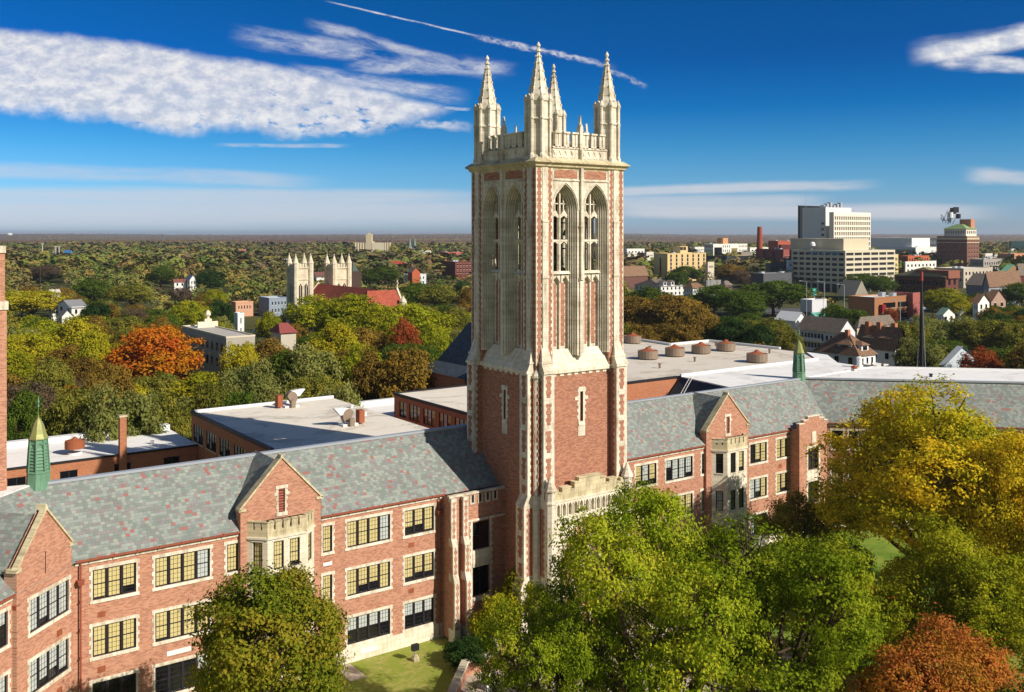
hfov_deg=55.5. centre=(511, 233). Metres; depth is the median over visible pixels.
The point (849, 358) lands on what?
window
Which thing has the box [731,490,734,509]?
window
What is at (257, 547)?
window
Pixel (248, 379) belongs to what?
tree
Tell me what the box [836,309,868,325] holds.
tree
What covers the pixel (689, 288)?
house
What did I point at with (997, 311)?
tree
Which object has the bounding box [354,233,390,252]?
grain elevator
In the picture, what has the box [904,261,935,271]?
building
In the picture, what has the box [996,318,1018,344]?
tree
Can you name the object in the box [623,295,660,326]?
tree
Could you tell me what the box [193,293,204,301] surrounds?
tree
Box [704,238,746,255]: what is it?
office building
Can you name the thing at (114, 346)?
tree
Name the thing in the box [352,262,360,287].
church spire
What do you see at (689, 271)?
tree
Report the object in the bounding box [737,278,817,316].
tree
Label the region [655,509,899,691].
oak tree
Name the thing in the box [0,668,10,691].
window
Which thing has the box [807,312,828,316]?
house
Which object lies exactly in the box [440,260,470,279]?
building
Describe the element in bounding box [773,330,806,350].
tree
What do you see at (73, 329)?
tree
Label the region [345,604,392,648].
window
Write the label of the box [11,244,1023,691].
ground
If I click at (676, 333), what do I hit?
tree
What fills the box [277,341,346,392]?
tree
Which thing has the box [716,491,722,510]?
window
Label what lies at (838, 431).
window
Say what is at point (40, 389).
tree
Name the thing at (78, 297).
tree
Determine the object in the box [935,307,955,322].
house
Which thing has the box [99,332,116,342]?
tree
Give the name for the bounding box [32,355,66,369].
tree
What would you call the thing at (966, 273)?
building
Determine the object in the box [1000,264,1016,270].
church
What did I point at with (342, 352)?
tree
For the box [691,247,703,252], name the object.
building
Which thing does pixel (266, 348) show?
tree
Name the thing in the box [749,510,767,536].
window
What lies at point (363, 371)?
tree
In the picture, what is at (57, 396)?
tree
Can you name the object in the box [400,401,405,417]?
window
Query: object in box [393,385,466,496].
classroom block
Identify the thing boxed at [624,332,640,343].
roof ventilator
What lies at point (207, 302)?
tree
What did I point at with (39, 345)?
tree
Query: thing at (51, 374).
tree
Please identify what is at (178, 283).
house
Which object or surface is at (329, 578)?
window
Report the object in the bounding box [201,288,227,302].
tree
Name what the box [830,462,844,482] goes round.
window
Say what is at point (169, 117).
sky
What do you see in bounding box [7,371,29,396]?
tree
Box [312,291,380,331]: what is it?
tree
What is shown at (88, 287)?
tree
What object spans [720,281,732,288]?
house
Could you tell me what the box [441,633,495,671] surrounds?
juniper bush
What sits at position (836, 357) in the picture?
window
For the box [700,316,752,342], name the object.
tree
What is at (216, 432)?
classroom block
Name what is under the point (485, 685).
plaza planter
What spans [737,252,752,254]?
building
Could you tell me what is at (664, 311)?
tree
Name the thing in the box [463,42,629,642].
bell tower
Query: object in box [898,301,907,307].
window
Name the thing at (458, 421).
window
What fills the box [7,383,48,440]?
tree
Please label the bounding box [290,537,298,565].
window
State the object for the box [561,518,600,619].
arch window
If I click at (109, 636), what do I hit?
window
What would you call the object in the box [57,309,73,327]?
house
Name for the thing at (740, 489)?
window
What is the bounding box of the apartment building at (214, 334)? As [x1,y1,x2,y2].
[182,310,254,386]
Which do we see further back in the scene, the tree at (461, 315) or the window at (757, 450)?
the tree at (461, 315)
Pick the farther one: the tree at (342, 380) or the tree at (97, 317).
the tree at (97, 317)
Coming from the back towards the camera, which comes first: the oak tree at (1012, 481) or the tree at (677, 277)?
the tree at (677, 277)
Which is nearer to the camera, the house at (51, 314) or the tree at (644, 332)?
the tree at (644, 332)
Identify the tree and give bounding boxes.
[5,289,71,316]
[7,313,25,331]
[7,324,44,336]
[7,329,61,358]
[7,334,27,348]
[7,351,40,384]
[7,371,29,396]
[7,380,59,432]
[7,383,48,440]
[11,349,37,361]
[16,318,60,334]
[17,285,39,313]
[18,314,49,323]
[20,316,57,328]
[20,376,85,389]
[21,355,77,395]
[27,264,64,280]
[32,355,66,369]
[39,380,93,435]
[40,388,62,414]
[41,313,105,358]
[44,344,82,363]
[53,297,73,316]
[53,375,132,420]
[60,288,78,299]
[61,354,104,385]
[63,400,108,433]
[68,277,110,301]
[68,342,124,361]
[72,295,85,299]
[74,328,116,371]
[74,381,169,442]
[78,298,113,319]
[81,359,141,398]
[82,314,108,326]
[87,317,116,335]
[92,298,118,306]
[98,299,120,317]
[99,323,209,386]
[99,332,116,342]
[104,283,156,304]
[104,313,147,334]
[104,328,137,344]
[112,344,137,376]
[117,307,148,321]
[125,304,146,309]
[127,412,168,435]
[132,378,150,394]
[133,369,179,398]
[135,322,163,328]
[141,267,179,289]
[141,308,165,315]
[141,314,186,327]
[146,314,177,327]
[148,389,188,431]
[150,394,192,416]
[163,371,221,401]
[165,299,213,324]
[166,286,195,303]
[170,406,191,440]
[178,555,357,691]
[181,377,227,413]
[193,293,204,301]
[195,269,227,288]
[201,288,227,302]
[203,298,218,311]
[205,298,224,318]
[212,315,234,329]
[213,386,255,406]
[216,355,282,402]
[217,303,235,324]
[217,340,259,377]
[218,321,232,328]
[233,363,265,376]
[241,331,259,345]
[251,336,290,367]
[254,310,282,340]
[261,384,325,402]
[262,345,304,394]
[277,294,335,331]
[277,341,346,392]
[283,371,335,398]
[290,334,335,355]
[291,323,309,345]
[303,329,322,337]
[304,317,360,365]
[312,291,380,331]
[319,379,363,406]
[328,348,364,372]
[331,373,347,390]
[338,341,382,388]
[347,326,392,356]
[348,345,388,400]
[355,302,403,354]
[360,302,459,343]
[361,267,401,284]
[371,346,436,398]
[379,340,421,360]
[386,316,423,347]
[388,343,443,362]
[401,282,437,302]
[409,323,452,356]
[410,283,458,306]
[413,302,439,313]
[431,304,456,314]
[440,307,470,324]
[442,306,470,327]
[443,329,462,343]
[448,324,466,336]
[454,281,470,293]
[456,287,470,305]
[457,303,470,311]
[465,567,633,691]
[539,469,798,691]
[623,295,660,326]
[623,322,628,332]
[624,286,672,307]
[624,321,636,326]
[624,321,659,340]
[639,292,702,326]
[648,322,673,334]
[653,322,682,341]
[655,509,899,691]
[660,323,702,342]
[665,271,689,285]
[667,265,703,284]
[676,303,731,339]
[686,284,734,314]
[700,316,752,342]
[707,314,741,339]
[714,263,746,283]
[715,289,771,316]
[731,269,753,284]
[734,311,763,322]
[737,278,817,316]
[741,318,759,327]
[741,323,779,345]
[753,315,798,347]
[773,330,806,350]
[796,373,1023,605]
[798,577,892,663]
[816,302,854,319]
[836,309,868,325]
[839,602,1023,691]
[840,273,885,288]
[852,507,1023,666]
[865,275,899,291]
[881,306,898,321]
[889,320,934,354]
[889,336,949,366]
[901,548,1023,689]
[908,314,937,329]
[913,316,978,348]
[919,286,968,310]
[927,338,968,363]
[930,426,1023,594]
[942,297,971,320]
[949,317,1009,350]
[956,344,1006,368]
[965,296,973,305]
[967,305,999,319]
[971,346,1017,359]
[975,307,1008,320]
[978,310,1016,322]
[982,319,1023,348]
[986,680,1023,691]
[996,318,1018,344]
[998,281,1023,305]
[998,305,1020,311]
[998,339,1023,368]
[1004,310,1018,318]
[1006,300,1017,306]
[1006,304,1022,308]
[1009,308,1023,317]
[1013,314,1023,322]
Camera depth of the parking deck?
834.71 m
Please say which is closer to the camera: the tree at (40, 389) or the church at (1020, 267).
the tree at (40, 389)
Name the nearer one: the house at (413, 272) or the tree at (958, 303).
the tree at (958, 303)
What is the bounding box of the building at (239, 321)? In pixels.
[234,312,243,330]
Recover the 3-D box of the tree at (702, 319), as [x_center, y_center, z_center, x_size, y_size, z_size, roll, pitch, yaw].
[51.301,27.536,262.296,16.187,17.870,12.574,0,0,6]
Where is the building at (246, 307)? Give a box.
[231,300,252,315]
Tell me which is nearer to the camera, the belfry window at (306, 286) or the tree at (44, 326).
the tree at (44, 326)
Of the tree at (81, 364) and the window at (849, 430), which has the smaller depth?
the window at (849, 430)
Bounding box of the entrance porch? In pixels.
[544,462,632,619]
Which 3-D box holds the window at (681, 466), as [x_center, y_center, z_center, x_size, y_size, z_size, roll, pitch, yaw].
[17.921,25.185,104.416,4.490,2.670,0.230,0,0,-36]
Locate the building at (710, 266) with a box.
[706,262,713,279]
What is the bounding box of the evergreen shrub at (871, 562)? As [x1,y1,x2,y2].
[839,536,876,573]
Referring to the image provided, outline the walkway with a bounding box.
[337,664,365,680]
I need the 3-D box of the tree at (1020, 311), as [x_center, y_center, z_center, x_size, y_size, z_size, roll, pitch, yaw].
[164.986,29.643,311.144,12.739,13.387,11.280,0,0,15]
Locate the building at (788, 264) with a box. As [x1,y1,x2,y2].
[786,260,791,271]
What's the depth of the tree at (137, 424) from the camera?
131.25 m
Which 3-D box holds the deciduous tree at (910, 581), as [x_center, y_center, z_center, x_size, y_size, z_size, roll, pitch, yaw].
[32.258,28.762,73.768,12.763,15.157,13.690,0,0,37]
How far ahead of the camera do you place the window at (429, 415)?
133.68 m
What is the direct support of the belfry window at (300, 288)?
in the cathedral
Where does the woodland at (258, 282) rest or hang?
on the ground at (249, 320)
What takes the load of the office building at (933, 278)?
on the ground at (249, 320)
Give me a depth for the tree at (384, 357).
226.89 m
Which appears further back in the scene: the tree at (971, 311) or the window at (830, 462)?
the tree at (971, 311)
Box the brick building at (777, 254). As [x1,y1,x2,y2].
[756,248,790,262]
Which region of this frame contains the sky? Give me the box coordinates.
[0,0,1023,234]
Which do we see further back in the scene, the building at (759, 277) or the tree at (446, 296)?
the building at (759, 277)
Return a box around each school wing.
[0,485,75,691]
[31,424,498,691]
[627,378,827,580]
[669,352,1023,529]
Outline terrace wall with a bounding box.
[447,635,506,691]
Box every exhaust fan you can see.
[275,388,304,407]
[332,407,364,426]
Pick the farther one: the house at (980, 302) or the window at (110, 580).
the house at (980, 302)
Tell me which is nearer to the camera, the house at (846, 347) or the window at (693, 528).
the window at (693, 528)
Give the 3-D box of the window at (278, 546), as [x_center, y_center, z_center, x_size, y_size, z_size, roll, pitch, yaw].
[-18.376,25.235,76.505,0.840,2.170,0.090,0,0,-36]
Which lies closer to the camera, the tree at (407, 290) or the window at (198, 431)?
the window at (198, 431)
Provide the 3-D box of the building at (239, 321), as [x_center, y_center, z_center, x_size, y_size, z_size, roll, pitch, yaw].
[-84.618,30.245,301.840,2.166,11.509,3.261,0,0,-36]
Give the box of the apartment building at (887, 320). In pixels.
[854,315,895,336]
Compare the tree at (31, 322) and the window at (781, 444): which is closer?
the window at (781, 444)
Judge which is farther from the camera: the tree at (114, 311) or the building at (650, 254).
the building at (650, 254)
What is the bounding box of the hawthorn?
[751,487,845,564]
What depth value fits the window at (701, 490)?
106.32 m
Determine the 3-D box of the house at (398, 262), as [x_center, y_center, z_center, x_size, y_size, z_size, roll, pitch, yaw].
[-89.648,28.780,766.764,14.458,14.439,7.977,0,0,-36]
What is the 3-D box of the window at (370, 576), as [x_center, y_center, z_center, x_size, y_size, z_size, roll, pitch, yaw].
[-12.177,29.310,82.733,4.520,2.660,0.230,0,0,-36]
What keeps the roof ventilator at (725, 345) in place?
on the auditorium
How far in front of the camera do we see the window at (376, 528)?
82.74 m
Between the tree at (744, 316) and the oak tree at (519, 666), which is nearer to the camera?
the oak tree at (519, 666)
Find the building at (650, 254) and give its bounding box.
[644,252,653,263]
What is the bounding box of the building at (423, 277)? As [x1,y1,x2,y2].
[405,274,425,284]
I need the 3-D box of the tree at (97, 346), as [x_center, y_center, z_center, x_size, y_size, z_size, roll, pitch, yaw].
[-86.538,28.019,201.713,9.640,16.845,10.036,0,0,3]
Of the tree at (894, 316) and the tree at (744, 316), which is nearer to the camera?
the tree at (744, 316)
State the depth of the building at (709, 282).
562.47 m
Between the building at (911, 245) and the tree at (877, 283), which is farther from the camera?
the building at (911, 245)
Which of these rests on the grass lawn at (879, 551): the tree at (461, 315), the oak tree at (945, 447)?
the oak tree at (945, 447)
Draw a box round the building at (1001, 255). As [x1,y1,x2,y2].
[997,252,1023,262]
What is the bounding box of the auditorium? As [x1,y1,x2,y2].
[623,336,813,400]
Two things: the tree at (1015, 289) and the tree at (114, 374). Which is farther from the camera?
the tree at (1015, 289)
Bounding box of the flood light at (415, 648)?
[411,643,418,661]
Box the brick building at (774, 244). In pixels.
[768,240,790,248]
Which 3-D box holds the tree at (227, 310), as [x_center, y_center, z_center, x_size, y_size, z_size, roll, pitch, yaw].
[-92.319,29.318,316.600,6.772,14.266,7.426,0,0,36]
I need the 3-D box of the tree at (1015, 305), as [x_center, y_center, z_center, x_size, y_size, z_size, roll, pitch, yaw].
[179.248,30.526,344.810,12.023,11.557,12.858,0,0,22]
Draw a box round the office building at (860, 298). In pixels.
[837,280,919,318]
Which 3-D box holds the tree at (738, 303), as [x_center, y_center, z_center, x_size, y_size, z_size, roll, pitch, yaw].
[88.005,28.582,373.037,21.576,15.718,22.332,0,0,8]
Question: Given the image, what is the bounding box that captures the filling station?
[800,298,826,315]
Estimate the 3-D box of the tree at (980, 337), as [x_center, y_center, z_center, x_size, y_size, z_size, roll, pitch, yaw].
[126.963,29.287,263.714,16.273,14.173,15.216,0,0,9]
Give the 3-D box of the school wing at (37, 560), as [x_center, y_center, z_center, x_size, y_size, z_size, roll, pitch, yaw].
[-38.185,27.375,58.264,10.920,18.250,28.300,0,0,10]
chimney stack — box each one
[0,246,8,490]
[117,414,127,470]
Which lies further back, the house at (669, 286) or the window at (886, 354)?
the house at (669, 286)
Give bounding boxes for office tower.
[798,206,819,237]
[802,202,850,237]
[829,212,870,248]
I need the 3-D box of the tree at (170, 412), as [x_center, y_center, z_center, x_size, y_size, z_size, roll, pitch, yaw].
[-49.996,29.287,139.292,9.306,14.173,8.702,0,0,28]
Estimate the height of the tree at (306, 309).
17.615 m
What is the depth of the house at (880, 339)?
235.40 m
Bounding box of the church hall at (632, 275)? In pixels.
[623,266,648,287]
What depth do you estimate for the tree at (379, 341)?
238.57 m
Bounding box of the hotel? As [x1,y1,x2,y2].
[937,207,979,266]
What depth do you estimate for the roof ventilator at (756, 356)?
139.31 m
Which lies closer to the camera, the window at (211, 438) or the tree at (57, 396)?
the window at (211, 438)
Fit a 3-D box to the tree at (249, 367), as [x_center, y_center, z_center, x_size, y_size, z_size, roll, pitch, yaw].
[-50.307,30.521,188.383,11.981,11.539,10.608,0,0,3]
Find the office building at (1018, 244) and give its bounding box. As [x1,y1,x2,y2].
[1009,241,1023,249]
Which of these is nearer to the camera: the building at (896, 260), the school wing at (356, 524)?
the school wing at (356, 524)
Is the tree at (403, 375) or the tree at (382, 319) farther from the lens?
the tree at (382, 319)
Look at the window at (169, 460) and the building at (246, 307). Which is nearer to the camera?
the window at (169, 460)
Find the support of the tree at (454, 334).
on the ground at (249, 320)
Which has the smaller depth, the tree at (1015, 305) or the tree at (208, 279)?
the tree at (1015, 305)
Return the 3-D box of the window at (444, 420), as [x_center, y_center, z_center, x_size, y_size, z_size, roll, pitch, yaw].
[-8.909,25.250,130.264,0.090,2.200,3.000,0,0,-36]
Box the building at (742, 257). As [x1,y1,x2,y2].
[732,255,752,276]
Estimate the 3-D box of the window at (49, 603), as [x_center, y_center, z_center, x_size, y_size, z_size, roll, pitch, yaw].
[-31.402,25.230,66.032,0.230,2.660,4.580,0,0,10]
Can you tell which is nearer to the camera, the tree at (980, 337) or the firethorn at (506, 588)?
the firethorn at (506, 588)
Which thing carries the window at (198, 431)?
in the classroom block at (216, 432)
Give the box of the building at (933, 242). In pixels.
[930,238,936,248]
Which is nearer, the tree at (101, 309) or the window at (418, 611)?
the window at (418, 611)
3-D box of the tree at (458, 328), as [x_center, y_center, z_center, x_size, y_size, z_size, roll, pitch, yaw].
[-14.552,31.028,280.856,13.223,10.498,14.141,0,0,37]
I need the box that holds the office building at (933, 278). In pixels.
[894,267,959,293]
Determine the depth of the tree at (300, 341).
234.83 m
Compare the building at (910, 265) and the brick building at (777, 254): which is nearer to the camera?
the brick building at (777, 254)
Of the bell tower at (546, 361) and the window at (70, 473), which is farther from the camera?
the window at (70, 473)
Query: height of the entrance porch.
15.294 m
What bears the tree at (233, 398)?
on the ground at (249, 320)
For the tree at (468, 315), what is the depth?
315.47 m
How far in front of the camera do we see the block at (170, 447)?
120.96 m
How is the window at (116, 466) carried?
in the block at (170, 447)
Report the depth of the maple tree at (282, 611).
59.32 m
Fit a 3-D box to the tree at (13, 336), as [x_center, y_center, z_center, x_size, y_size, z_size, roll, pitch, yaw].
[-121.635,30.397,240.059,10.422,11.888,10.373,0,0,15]
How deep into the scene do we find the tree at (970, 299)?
381.62 m
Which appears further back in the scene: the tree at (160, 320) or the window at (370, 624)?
the tree at (160, 320)
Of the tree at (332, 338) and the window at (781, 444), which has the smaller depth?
the window at (781, 444)
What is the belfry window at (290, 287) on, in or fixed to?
in the cathedral
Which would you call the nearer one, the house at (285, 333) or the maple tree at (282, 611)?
the maple tree at (282, 611)
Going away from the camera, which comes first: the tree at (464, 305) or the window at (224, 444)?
the window at (224, 444)
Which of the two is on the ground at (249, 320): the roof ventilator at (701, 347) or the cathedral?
the cathedral
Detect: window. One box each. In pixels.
[0,605,10,652]
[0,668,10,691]
[7,476,25,485]
[27,574,70,638]
[27,633,70,691]
[60,469,77,478]
[89,558,139,604]
[89,613,139,661]
[89,668,139,691]
[114,462,130,470]
[152,544,212,591]
[152,597,212,646]
[152,653,208,691]
[163,456,178,464]
[194,424,202,444]
[207,431,215,451]
[220,437,229,456]
[224,539,238,576]
[235,445,244,454]
[253,542,261,569]
[274,540,282,568]
[289,284,291,301]
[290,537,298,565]
[298,284,302,301]
[304,284,307,301]
[308,532,310,559]
[321,521,334,555]
[321,570,334,602]
[345,510,392,550]
[345,558,392,599]
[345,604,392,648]
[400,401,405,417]
[402,502,435,538]
[402,548,435,585]
[402,594,435,632]
[410,404,419,421]
[424,408,434,426]
[439,413,450,426]
[455,417,466,424]
[473,519,488,549]
[473,564,488,595]
[500,385,509,434]
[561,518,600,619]
[575,386,587,435]
[634,460,657,489]
[664,453,693,483]
[665,490,693,519]
[666,528,693,547]
[700,451,704,476]
[700,488,704,513]
[716,454,722,472]
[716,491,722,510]
[731,453,734,472]
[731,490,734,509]
[739,451,742,470]
[739,488,742,507]
[749,439,767,465]
[749,474,767,501]
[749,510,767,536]
[775,435,789,460]
[775,469,789,494]
[808,447,816,469]
[808,481,816,501]
[830,428,844,449]
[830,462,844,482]
[834,355,838,361]
[847,429,868,450]
[848,357,852,364]
[883,302,895,308]
[884,352,888,359]
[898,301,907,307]
[898,312,907,318]
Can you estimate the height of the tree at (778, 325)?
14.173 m
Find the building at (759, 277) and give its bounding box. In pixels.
[751,271,791,286]
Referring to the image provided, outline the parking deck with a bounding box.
[706,256,731,262]
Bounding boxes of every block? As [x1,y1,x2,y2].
[7,423,197,485]
[190,395,429,459]
[359,397,393,416]
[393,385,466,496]
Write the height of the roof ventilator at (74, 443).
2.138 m
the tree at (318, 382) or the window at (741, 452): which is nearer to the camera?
the window at (741, 452)
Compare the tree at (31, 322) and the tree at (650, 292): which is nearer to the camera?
the tree at (31, 322)
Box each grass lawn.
[336,636,461,691]
[655,530,1021,684]
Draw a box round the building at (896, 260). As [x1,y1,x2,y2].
[895,254,897,273]
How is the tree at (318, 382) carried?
on the ground at (249, 320)
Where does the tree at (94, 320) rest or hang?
on the ground at (249, 320)
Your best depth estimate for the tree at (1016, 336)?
254.54 m
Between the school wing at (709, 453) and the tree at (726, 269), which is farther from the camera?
the tree at (726, 269)
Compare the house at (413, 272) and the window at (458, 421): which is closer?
the window at (458, 421)
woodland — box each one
[0,233,1023,245]
[0,241,1023,281]
[5,260,1023,321]
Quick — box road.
[757,308,839,314]
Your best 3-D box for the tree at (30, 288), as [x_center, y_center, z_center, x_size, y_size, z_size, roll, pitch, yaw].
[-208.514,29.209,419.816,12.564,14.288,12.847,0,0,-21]
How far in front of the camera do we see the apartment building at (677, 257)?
729.36 m
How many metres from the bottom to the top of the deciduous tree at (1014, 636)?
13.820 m
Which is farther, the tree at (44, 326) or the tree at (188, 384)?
the tree at (44, 326)
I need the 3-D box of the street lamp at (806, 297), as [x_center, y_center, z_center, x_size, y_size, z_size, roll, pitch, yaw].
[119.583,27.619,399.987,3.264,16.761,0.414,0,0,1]
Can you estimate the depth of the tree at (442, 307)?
345.57 m
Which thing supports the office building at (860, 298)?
on the ground at (249, 320)
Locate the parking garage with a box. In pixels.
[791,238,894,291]
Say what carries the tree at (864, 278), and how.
on the ground at (249, 320)
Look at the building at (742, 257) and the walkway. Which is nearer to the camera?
the walkway
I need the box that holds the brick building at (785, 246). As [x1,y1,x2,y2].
[779,245,790,248]
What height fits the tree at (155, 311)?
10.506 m
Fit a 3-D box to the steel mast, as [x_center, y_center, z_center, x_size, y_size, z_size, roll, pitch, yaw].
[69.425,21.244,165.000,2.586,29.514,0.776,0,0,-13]
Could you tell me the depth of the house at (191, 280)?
561.59 m
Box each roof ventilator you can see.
[64,436,84,454]
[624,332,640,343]
[638,347,657,359]
[665,344,684,356]
[691,341,710,353]
[716,339,735,351]
[746,349,767,362]
[856,356,862,366]
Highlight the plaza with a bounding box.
[460,623,791,691]
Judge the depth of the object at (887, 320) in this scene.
320.61 m
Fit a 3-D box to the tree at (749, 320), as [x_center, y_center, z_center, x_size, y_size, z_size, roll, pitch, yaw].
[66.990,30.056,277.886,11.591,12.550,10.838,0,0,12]
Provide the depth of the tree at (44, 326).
266.21 m
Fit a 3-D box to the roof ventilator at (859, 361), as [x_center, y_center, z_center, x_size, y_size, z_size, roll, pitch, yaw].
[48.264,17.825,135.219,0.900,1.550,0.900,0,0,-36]
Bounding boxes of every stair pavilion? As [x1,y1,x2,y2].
[442,485,504,641]
[788,414,827,537]
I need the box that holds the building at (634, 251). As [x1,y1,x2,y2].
[623,249,643,256]
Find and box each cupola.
[26,396,50,491]
[792,330,805,380]
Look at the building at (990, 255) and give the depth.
1106.45 m
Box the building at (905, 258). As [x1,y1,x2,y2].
[899,255,928,272]
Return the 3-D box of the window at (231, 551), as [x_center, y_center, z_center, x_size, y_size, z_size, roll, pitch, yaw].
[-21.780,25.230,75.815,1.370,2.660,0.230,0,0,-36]
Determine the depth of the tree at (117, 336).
252.10 m
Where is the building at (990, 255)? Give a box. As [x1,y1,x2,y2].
[982,253,996,257]
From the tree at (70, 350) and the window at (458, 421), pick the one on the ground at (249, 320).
the tree at (70, 350)
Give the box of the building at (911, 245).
[871,238,935,255]
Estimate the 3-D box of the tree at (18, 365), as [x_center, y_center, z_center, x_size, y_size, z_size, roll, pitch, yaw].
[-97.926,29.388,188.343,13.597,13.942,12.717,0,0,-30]
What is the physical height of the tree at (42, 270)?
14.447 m
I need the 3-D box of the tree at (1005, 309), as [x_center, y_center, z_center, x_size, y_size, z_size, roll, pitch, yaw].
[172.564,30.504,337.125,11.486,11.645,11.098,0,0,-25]
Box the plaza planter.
[480,673,495,690]
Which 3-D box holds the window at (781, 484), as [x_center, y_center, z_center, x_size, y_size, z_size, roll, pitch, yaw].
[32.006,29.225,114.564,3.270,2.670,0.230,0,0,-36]
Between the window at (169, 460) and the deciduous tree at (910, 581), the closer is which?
the deciduous tree at (910, 581)
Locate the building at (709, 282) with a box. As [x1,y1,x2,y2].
[704,280,720,295]
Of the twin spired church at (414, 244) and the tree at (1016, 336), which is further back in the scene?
the twin spired church at (414, 244)
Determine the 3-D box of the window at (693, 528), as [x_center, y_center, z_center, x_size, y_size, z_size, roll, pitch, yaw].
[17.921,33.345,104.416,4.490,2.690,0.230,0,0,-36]
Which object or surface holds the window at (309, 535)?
in the school wing at (356, 524)
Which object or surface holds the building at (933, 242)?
on the ground at (249, 320)
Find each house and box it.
[48,289,60,320]
[57,299,86,322]
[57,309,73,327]
[172,279,185,292]
[185,275,196,293]
[269,323,297,350]
[313,272,323,281]
[391,261,406,275]
[407,267,420,282]
[634,279,685,294]
[683,283,703,295]
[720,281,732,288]
[774,311,804,344]
[795,316,856,352]
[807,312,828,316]
[812,330,888,366]
[856,321,907,366]
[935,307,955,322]
[939,346,974,367]
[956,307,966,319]
[971,293,990,319]
[987,289,1006,307]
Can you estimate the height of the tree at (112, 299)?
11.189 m
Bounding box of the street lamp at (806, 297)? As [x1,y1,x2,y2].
[800,280,806,315]
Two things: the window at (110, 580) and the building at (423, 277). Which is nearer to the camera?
the window at (110, 580)
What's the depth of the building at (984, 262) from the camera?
766.08 m
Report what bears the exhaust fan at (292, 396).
on the classroom block at (216, 432)
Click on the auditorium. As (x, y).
(648, 378)
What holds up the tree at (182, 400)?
on the ground at (249, 320)
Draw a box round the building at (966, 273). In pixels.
[934,266,992,287]
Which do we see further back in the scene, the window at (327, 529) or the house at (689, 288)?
the house at (689, 288)
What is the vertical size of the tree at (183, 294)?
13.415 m
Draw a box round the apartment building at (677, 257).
[654,246,705,280]
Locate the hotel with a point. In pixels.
(960, 242)
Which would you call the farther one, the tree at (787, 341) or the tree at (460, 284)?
the tree at (460, 284)
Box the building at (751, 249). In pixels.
[747,247,767,253]
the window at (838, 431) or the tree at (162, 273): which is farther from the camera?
the tree at (162, 273)
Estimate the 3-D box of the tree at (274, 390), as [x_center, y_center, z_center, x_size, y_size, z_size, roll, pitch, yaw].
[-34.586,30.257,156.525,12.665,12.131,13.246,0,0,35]
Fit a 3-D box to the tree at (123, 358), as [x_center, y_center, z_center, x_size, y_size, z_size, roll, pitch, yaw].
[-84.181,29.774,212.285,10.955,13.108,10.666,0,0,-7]
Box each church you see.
[408,237,415,249]
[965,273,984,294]
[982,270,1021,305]
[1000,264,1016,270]
[1016,263,1023,282]
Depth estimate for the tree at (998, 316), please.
293.84 m
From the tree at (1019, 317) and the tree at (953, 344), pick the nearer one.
the tree at (953, 344)
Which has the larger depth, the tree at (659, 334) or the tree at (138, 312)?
the tree at (138, 312)
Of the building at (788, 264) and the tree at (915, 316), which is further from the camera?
the building at (788, 264)
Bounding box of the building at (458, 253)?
[436,251,462,255]
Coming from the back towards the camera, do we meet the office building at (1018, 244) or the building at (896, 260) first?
the office building at (1018, 244)
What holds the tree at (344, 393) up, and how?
on the ground at (249, 320)
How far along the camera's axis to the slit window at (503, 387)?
89.38 m
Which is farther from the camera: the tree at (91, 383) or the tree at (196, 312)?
the tree at (196, 312)
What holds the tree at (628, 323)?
on the ground at (249, 320)
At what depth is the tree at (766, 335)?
245.71 m
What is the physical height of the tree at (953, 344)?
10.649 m
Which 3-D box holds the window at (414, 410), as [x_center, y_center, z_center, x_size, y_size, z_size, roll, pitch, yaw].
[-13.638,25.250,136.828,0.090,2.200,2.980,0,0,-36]
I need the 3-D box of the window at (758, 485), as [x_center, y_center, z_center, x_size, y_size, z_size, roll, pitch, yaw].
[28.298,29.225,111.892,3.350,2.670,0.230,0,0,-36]
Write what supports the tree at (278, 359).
on the ground at (249, 320)
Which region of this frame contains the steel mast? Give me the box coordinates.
[917,272,925,366]
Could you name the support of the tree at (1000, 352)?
on the ground at (249, 320)
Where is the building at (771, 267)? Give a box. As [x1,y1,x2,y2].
[765,262,785,271]
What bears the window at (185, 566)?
in the school wing at (356, 524)
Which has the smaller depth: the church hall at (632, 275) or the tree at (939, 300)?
the tree at (939, 300)
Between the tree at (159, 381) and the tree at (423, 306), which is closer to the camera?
the tree at (159, 381)
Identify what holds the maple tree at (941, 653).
on the ground at (249, 320)
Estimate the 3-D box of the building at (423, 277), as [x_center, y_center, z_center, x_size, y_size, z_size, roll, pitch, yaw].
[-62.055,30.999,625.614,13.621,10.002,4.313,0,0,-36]
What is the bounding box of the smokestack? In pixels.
[757,227,762,248]
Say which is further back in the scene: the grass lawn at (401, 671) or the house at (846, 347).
the house at (846, 347)
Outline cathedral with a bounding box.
[286,253,406,349]
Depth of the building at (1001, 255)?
1007.48 m
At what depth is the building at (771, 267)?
643.33 m
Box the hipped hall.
[420,322,470,388]
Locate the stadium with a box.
[41,243,76,255]
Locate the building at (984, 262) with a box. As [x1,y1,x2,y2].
[970,258,1001,269]
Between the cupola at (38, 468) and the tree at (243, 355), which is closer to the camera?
the cupola at (38, 468)
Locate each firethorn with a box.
[467,588,516,636]
[491,563,536,627]
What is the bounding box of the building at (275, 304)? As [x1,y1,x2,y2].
[259,296,285,316]

